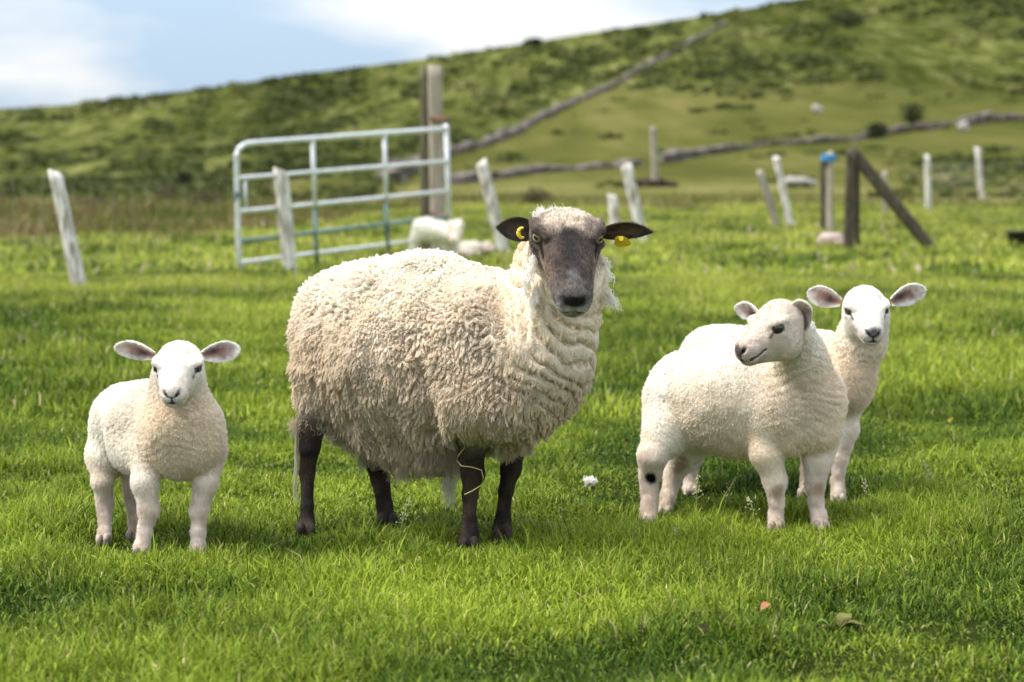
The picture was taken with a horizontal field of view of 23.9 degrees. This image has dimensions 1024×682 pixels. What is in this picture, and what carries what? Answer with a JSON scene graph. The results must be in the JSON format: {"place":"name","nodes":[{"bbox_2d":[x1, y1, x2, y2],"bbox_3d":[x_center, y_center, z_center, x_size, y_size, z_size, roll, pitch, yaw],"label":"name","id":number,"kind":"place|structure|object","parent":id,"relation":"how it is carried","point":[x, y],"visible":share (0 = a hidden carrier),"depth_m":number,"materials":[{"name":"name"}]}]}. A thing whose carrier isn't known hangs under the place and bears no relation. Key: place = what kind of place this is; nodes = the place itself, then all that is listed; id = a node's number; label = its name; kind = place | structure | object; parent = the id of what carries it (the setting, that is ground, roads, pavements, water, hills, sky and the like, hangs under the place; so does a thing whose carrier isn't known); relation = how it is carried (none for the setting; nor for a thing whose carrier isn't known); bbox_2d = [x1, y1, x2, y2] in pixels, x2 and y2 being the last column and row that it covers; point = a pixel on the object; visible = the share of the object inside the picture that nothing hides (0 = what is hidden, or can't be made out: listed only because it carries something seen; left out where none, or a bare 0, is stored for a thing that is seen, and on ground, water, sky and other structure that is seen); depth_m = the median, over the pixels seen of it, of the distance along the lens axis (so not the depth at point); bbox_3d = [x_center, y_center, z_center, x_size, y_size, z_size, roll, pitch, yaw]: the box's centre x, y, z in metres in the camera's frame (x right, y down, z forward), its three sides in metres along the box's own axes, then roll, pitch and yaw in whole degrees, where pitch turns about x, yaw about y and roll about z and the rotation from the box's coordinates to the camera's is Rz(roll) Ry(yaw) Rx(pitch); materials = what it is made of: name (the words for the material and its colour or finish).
{"place":"outdoors","nodes":[
{"label":"outdoors","id":0,"kind":"place"},
{"bbox_2d":[0,0,779,108],"label":"sky","id":1,"kind":"structure","parent":0,"point":[53,52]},
{"bbox_2d":[0,0,1023,681],"bbox_3d":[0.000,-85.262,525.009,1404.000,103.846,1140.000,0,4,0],"label":"ground","id":2,"kind":"structure","parent":0,"point":[910,62],"depth_m":315.38,"materials":[{"name":"green plant"}]},
{"bbox_2d":[48,169,86,286],"bbox_3d":[-3.283,-0.733,17.968,0.317,1.083,0.123,0,4,0],"label":"fence post","id":3,"kind":"object","parent":2,"relation":"on","point":[70,245],"visible":0.73,"depth_m":17.93,"materials":[{"name":"white wood"}]},
{"bbox_2d":[0,171,66,288],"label":"wire netting","id":4,"kind":"object","parent":3,"relation":"attached to","point":[29,220],"visible":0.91,"depth_m":17.58,"materials":[{"name":"grey metal"}]},
{"bbox_2d":[73,179,234,279],"bbox_3d":[-2.833,-0.878,19.384,0.045,0.822,3.000,1,5,17],"label":"wire netting","id":5,"kind":"object","parent":3,"relation":"attached to","point":[165,221],"visible":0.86,"depth_m":19.40,"materials":[{"name":"grey metal"}]},
{"bbox_2d":[71,198,107,205],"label":"earth bank","id":6,"kind":"structure","parent":2,"relation":"on","point":[78,201],"depth_m":47.68,"materials":[{"name":"soil"}]},
{"bbox_2d":[83,339,240,553],"bbox_3d":[-0.900,0.277,6.111,0.255,0.577,0.582,-3,6,-37],"label":"lamb","id":7,"kind":"object","parent":2,"relation":"on","point":[166,419],"visible":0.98,"depth_m":6.00,"materials":[{"name":"white fur"}]},
{"bbox_2d":[154,182,179,203],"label":"bush","id":8,"kind":"object","parent":2,"relation":"on","point":[171,192],"visible":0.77,"depth_m":47.85,"materials":[{"name":"green plant"}]},
{"bbox_2d":[175,170,193,182],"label":"bush","id":9,"kind":"object","parent":2,"relation":"on","point":[182,177],"visible":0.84,"depth_m":155.28,"materials":[{"name":"green plant"}]},
{"bbox_2d":[186,188,225,203],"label":"bush","id":10,"kind":"object","parent":2,"relation":"on","point":[205,196],"visible":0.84,"depth_m":47.84,"materials":[{"name":"green plant"}]},
{"bbox_2d":[273,167,296,270],"bbox_3d":[-2.009,-1.005,21.472,0.216,1.082,0.133,0,4,0],"label":"fence post","id":11,"kind":"object","parent":2,"relation":"on","point":[284,216],"visible":0.79,"depth_m":21.42,"materials":[{"name":"white wood"}]},
{"bbox_2d":[396,499,412,534],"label":"seed grass","id":12,"kind":"structure","parent":2,"relation":"on","point":[406,504],"depth_m":6.17,"materials":[{"name":"green plant"}]},
{"bbox_2d":[420,64,451,249],"bbox_3d":[-0.770,-1.747,24.235,0.211,2.039,0.410,-3,5,-30],"label":"gate post","id":13,"kind":"object","parent":2,"relation":"on","point":[431,115],"visible":0.69,"depth_m":24.19,"materials":[{"name":"wood"}]},
{"bbox_2d":[232,124,450,269],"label":"farm gate","id":14,"kind":"structure","parent":13,"relation":"attached to","point":[314,204],"depth_m":22.18,"materials":[{"name":"metal"}]},
{"bbox_2d":[409,216,464,253],"bbox_3d":[-0.691,-0.960,23.166,0.562,0.428,0.306,3,5,31],"label":"lamb","id":15,"kind":"object","parent":2,"relation":"on","point":[441,234],"visible":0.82,"depth_m":23.10},
{"bbox_2d":[284,203,653,549],"bbox_3d":[-0.135,0.108,6.199,1.104,0.903,0.475,3,6,38],"label":"sheep","id":16,"kind":"object","parent":2,"relation":"on","point":[416,363],"visible":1,"depth_m":6.04},
{"bbox_2d":[457,447,483,494],"bbox_3d":[-0.105,0.319,6.102,0.069,0.138,0.033,0,4,0],"label":"straw stalk","id":17,"kind":"object","parent":16,"relation":"attached to","point":[470,467],"visible":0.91,"depth_m":6.09,"materials":[{"name":"plant"}]},
{"bbox_2d":[458,240,495,256],"bbox_3d":[-0.392,-0.911,24.165,0.424,0.147,0.223,0,4,0],"label":"lamb","id":18,"kind":"object","parent":2,"relation":"on","point":[466,247],"visible":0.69,"depth_m":24.11},
{"bbox_2d":[476,158,508,251],"bbox_3d":[-0.179,-1.337,25.305,0.392,1.166,0.131,0,4,0],"label":"fence post","id":19,"kind":"object","parent":2,"relation":"on","point":[490,198],"visible":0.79,"depth_m":25.25,"materials":[{"name":"white wood"}]},
{"bbox_2d":[0,406,1023,681],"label":"grass","id":20,"kind":"structure","parent":2,"relation":"on","point":[340,594],"depth_m":5.65,"materials":[{"name":"green plant"}]},
{"bbox_2d":[696,623,706,628],"bbox_3d":[0.387,0.583,4.939,0.022,0.016,0.018,0,4,0],"label":"fallen leaf","id":21,"kind":"object","parent":20,"relation":"on","point":[703,625],"visible":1,"depth_m":4.94,"materials":[{"name":"brown plant"}]},
{"bbox_2d":[0,262,1023,422],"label":"grass","id":22,"kind":"structure","parent":2,"relation":"on","point":[721,290],"depth_m":13.80,"materials":[{"name":"green plant"}]},
{"bbox_2d":[0,0,1023,200],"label":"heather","id":23,"kind":"object","parent":2,"relation":"on","point":[154,175],"visible":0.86,"depth_m":443.59,"materials":[{"name":"green plant"}]},
{"bbox_2d":[0,174,1023,276],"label":"grass","id":24,"kind":"structure","parent":2,"relation":"on","point":[706,215],"depth_m":29.23,"materials":[{"name":"green plant"}]},
{"bbox_2d":[523,37,543,45],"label":"bush","id":25,"kind":"object","parent":2,"relation":"on","point":[536,41],"visible":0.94,"depth_m":673.24,"materials":[{"name":"green plant"}]},
{"bbox_2d":[514,187,555,204],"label":"bush","id":26,"kind":"object","parent":2,"relation":"on","point":[532,194],"visible":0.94,"depth_m":47.83,"materials":[{"name":"green plant"}]},
{"bbox_2d":[444,159,645,183],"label":"stone wall","id":27,"kind":"structure","parent":2,"relation":"on","point":[465,177],"depth_m":160.73,"materials":[{"name":"grey stone"}]},
{"bbox_2d":[375,22,727,181],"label":"stone wall","id":28,"kind":"structure","parent":2,"relation":"on","point":[405,173],"depth_m":367.00,"materials":[{"name":"grey stone"}]},
{"bbox_2d":[582,475,597,486],"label":"wool tuft","id":29,"kind":"object","parent":2,"relation":"on","point":[589,480],"depth_m":7.21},
{"bbox_2d":[608,193,619,245],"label":"fence post","id":30,"kind":"object","parent":2,"relation":"on","point":[614,217],"visible":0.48,"depth_m":26.62,"materials":[{"name":"white wood"}]},
{"bbox_2d":[621,163,647,241],"bbox_3d":[1.428,-1.496,27.790,0.359,1.099,0.132,0,4,0],"label":"fence post","id":31,"kind":"object","parent":2,"relation":"on","point":[631,191],"visible":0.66,"depth_m":27.73,"materials":[{"name":"white wood"}]},
{"bbox_2d":[623,176,677,187],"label":"earth bank","id":32,"kind":"structure","parent":2,"relation":"on","point":[646,182],"depth_m":113.17,"materials":[{"name":"soil"}]},
{"bbox_2d":[650,126,658,179],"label":"fence post","id":33,"kind":"object","parent":2,"relation":"on","point":[654,158],"visible":1,"depth_m":40.88,"materials":[{"name":"grey wood"}]},
{"bbox_2d":[690,475,703,511],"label":"seed grass","id":34,"kind":"structure","parent":2,"relation":"on","point":[699,490],"depth_m":6.48,"materials":[{"name":"plant"}]},
{"bbox_2d":[714,262,729,267],"bbox_3d":[1.869,-0.676,21.484,0.134,0.051,0.124,-2,5,-27],"label":"dock clump","id":35,"kind":"object","parent":2,"relation":"on","point":[721,264],"visible":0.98,"depth_m":21.48,"materials":[{"name":"green plant"}]},
{"bbox_2d":[723,477,736,512],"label":"seed grass","id":36,"kind":"structure","parent":2,"relation":"on","point":[732,483],"depth_m":6.55,"materials":[{"name":"green plant"}]},
{"bbox_2d":[636,297,849,530],"bbox_3d":[0.585,0.201,6.480,0.578,0.649,0.464,3,5,35],"label":"lamb","id":37,"kind":"object","parent":2,"relation":"on","point":[765,395],"visible":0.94,"depth_m":6.43,"materials":[{"name":"white fur"}]},
{"bbox_2d":[745,497,759,520],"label":"seed grass","id":38,"kind":"structure","parent":2,"relation":"on","point":[748,500],"depth_m":6.35,"materials":[{"name":"green plant"}]},
{"bbox_2d":[760,602,769,609],"bbox_3d":[0.536,0.560,5.116,0.021,0.015,0.017,2,5,19],"label":"fallen leaf","id":39,"kind":"object","parent":2,"relation":"on","point":[766,604],"visible":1,"depth_m":5.12,"materials":[{"name":"orange plant"}]},
{"bbox_2d":[756,169,779,226],"bbox_3d":[3.511,-1.837,32.848,0.405,0.995,0.102,0,4,0],"label":"fence post","id":40,"kind":"object","parent":2,"relation":"on","point":[767,196],"visible":0.77,"depth_m":32.80,"materials":[{"name":"grey wood"}]},
{"bbox_2d":[773,156,793,225],"bbox_3d":[3.710,-1.926,32.838,0.352,1.182,0.115,0,4,0],"label":"fence post","id":41,"kind":"object","parent":2,"relation":"on","point":[783,192],"visible":0.84,"depth_m":32.80,"materials":[{"name":"white wood"}]},
{"bbox_2d":[666,283,926,502],"bbox_3d":[0.774,0.163,7.049,0.813,0.674,0.316,3,6,38],"label":"lamb","id":42,"kind":"object","parent":2,"relation":"on","point":[856,342],"visible":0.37,"depth_m":6.87,"materials":[{"name":"white fur"}]},
{"bbox_2d":[784,176,818,184],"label":"rock","id":43,"kind":"object","parent":2,"relation":"on","point":[792,179],"visible":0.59,"depth_m":112.09,"materials":[{"name":"stone"}]},
{"bbox_2d":[658,122,951,162],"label":"stone wall","id":44,"kind":"structure","parent":2,"relation":"on","point":[671,155],"depth_m":246.41,"materials":[{"name":"grey stone"}]},
{"bbox_2d":[812,105,822,111],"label":"rock","id":45,"kind":"object","parent":2,"relation":"on","point":[816,108],"visible":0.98,"depth_m":345.60,"materials":[{"name":"stone"}]},
{"bbox_2d":[820,150,835,232],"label":"fence post","id":46,"kind":"object","parent":2,"relation":"on","point":[828,159],"visible":0.92,"depth_m":30.72,"materials":[{"name":"beige wood"}]},
{"bbox_2d":[816,233,842,245],"bbox_3d":[3.522,-1.107,26.687,0.320,0.175,0.196,1,4,11],"label":"rock","id":47,"kind":"object","parent":2,"relation":"on","point":[830,237],"visible":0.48,"depth_m":26.62,"materials":[{"name":"stone"}]},
{"bbox_2d":[815,613,865,629],"bbox_3d":[0.687,0.601,5.105,0.094,0.040,0.086,-1,5,-17],"label":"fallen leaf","id":48,"kind":"object","parent":2,"relation":"on","point":[846,616],"visible":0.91,"depth_m":5.11,"materials":[{"name":"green plant"}]},
{"bbox_2d":[818,8,876,27],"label":"bush","id":49,"kind":"object","parent":2,"relation":"on","point":[851,16],"visible":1,"depth_m":565.40,"materials":[{"name":"green plant"}]},
{"bbox_2d":[861,478,870,508],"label":"seed grass","id":50,"kind":"structure","parent":2,"relation":"on","point":[865,487],"depth_m":6.67,"materials":[{"name":"plant"}]},
{"bbox_2d":[864,122,888,138],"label":"bush","id":51,"kind":"object","parent":2,"relation":"on","point":[876,129],"visible":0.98,"depth_m":260.12,"materials":[{"name":"green plant"}]},
{"bbox_2d":[882,171,887,214],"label":"fence post","id":52,"kind":"object","parent":2,"relation":"on","point":[885,179],"visible":0.39,"depth_m":39.33,"materials":[{"name":"grey wood"}]},
{"bbox_2d":[843,146,935,248],"bbox_3d":[4.009,-1.458,25.509,1.014,1.193,0.324,0,4,6],"label":"straining post","id":53,"kind":"object","parent":2,"relation":"on","point":[857,162],"visible":0.9,"depth_m":25.37,"materials":[{"name":"wood"}]},
{"bbox_2d":[896,101,927,124],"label":"bush","id":54,"kind":"object","parent":2,"relation":"on","point":[910,114],"visible":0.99,"depth_m":285.18,"materials":[{"name":"green plant"}]},
{"bbox_2d":[924,154,930,209],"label":"fence post","id":55,"kind":"object","parent":2,"relation":"on","point":[927,178],"visible":0.83,"depth_m":43.62,"materials":[{"name":"white wood"}]},
{"bbox_2d":[922,461,933,485],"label":"seed grass","id":56,"kind":"structure","parent":2,"relation":"on","point":[927,473],"depth_m":6.96,"materials":[{"name":"plant"}]},
{"bbox_2d":[957,121,969,130],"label":"rock","id":57,"kind":"object","parent":2,"relation":"on","point":[963,125],"visible":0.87,"depth_m":260.82,"materials":[{"name":"stone"}]},
{"bbox_2d":[974,147,984,200],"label":"fence post","id":58,"kind":"object","parent":2,"relation":"on","point":[978,159],"visible":0.83,"depth_m":53.65,"materials":[{"name":"white wood"}]},
{"bbox_2d":[930,162,981,205],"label":"wire netting","id":59,"kind":"object","parent":58,"relation":"attached to","point":[952,180],"visible":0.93,"depth_m":48.64,"materials":[{"name":"grey metal"}]},
{"bbox_2d":[983,162,1023,197],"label":"wire netting","id":60,"kind":"object","parent":58,"relation":"attached to","point":[1000,181],"visible":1,"depth_m":54.79,"materials":[{"name":"grey metal"}]},
{"bbox_2d":[953,111,1023,125],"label":"stone wall","id":61,"kind":"structure","parent":2,"relation":"on","point":[980,118],"depth_m":273.32,"materials":[{"name":"grey stone"}]},
{"bbox_2d":[1006,231,1023,245],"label":"feed trough","id":62,"kind":"object","parent":2,"relation":"on","point":[1014,236],"visible":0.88,"depth_m":26.06,"materials":[{"name":"black plastic"}]}
]}

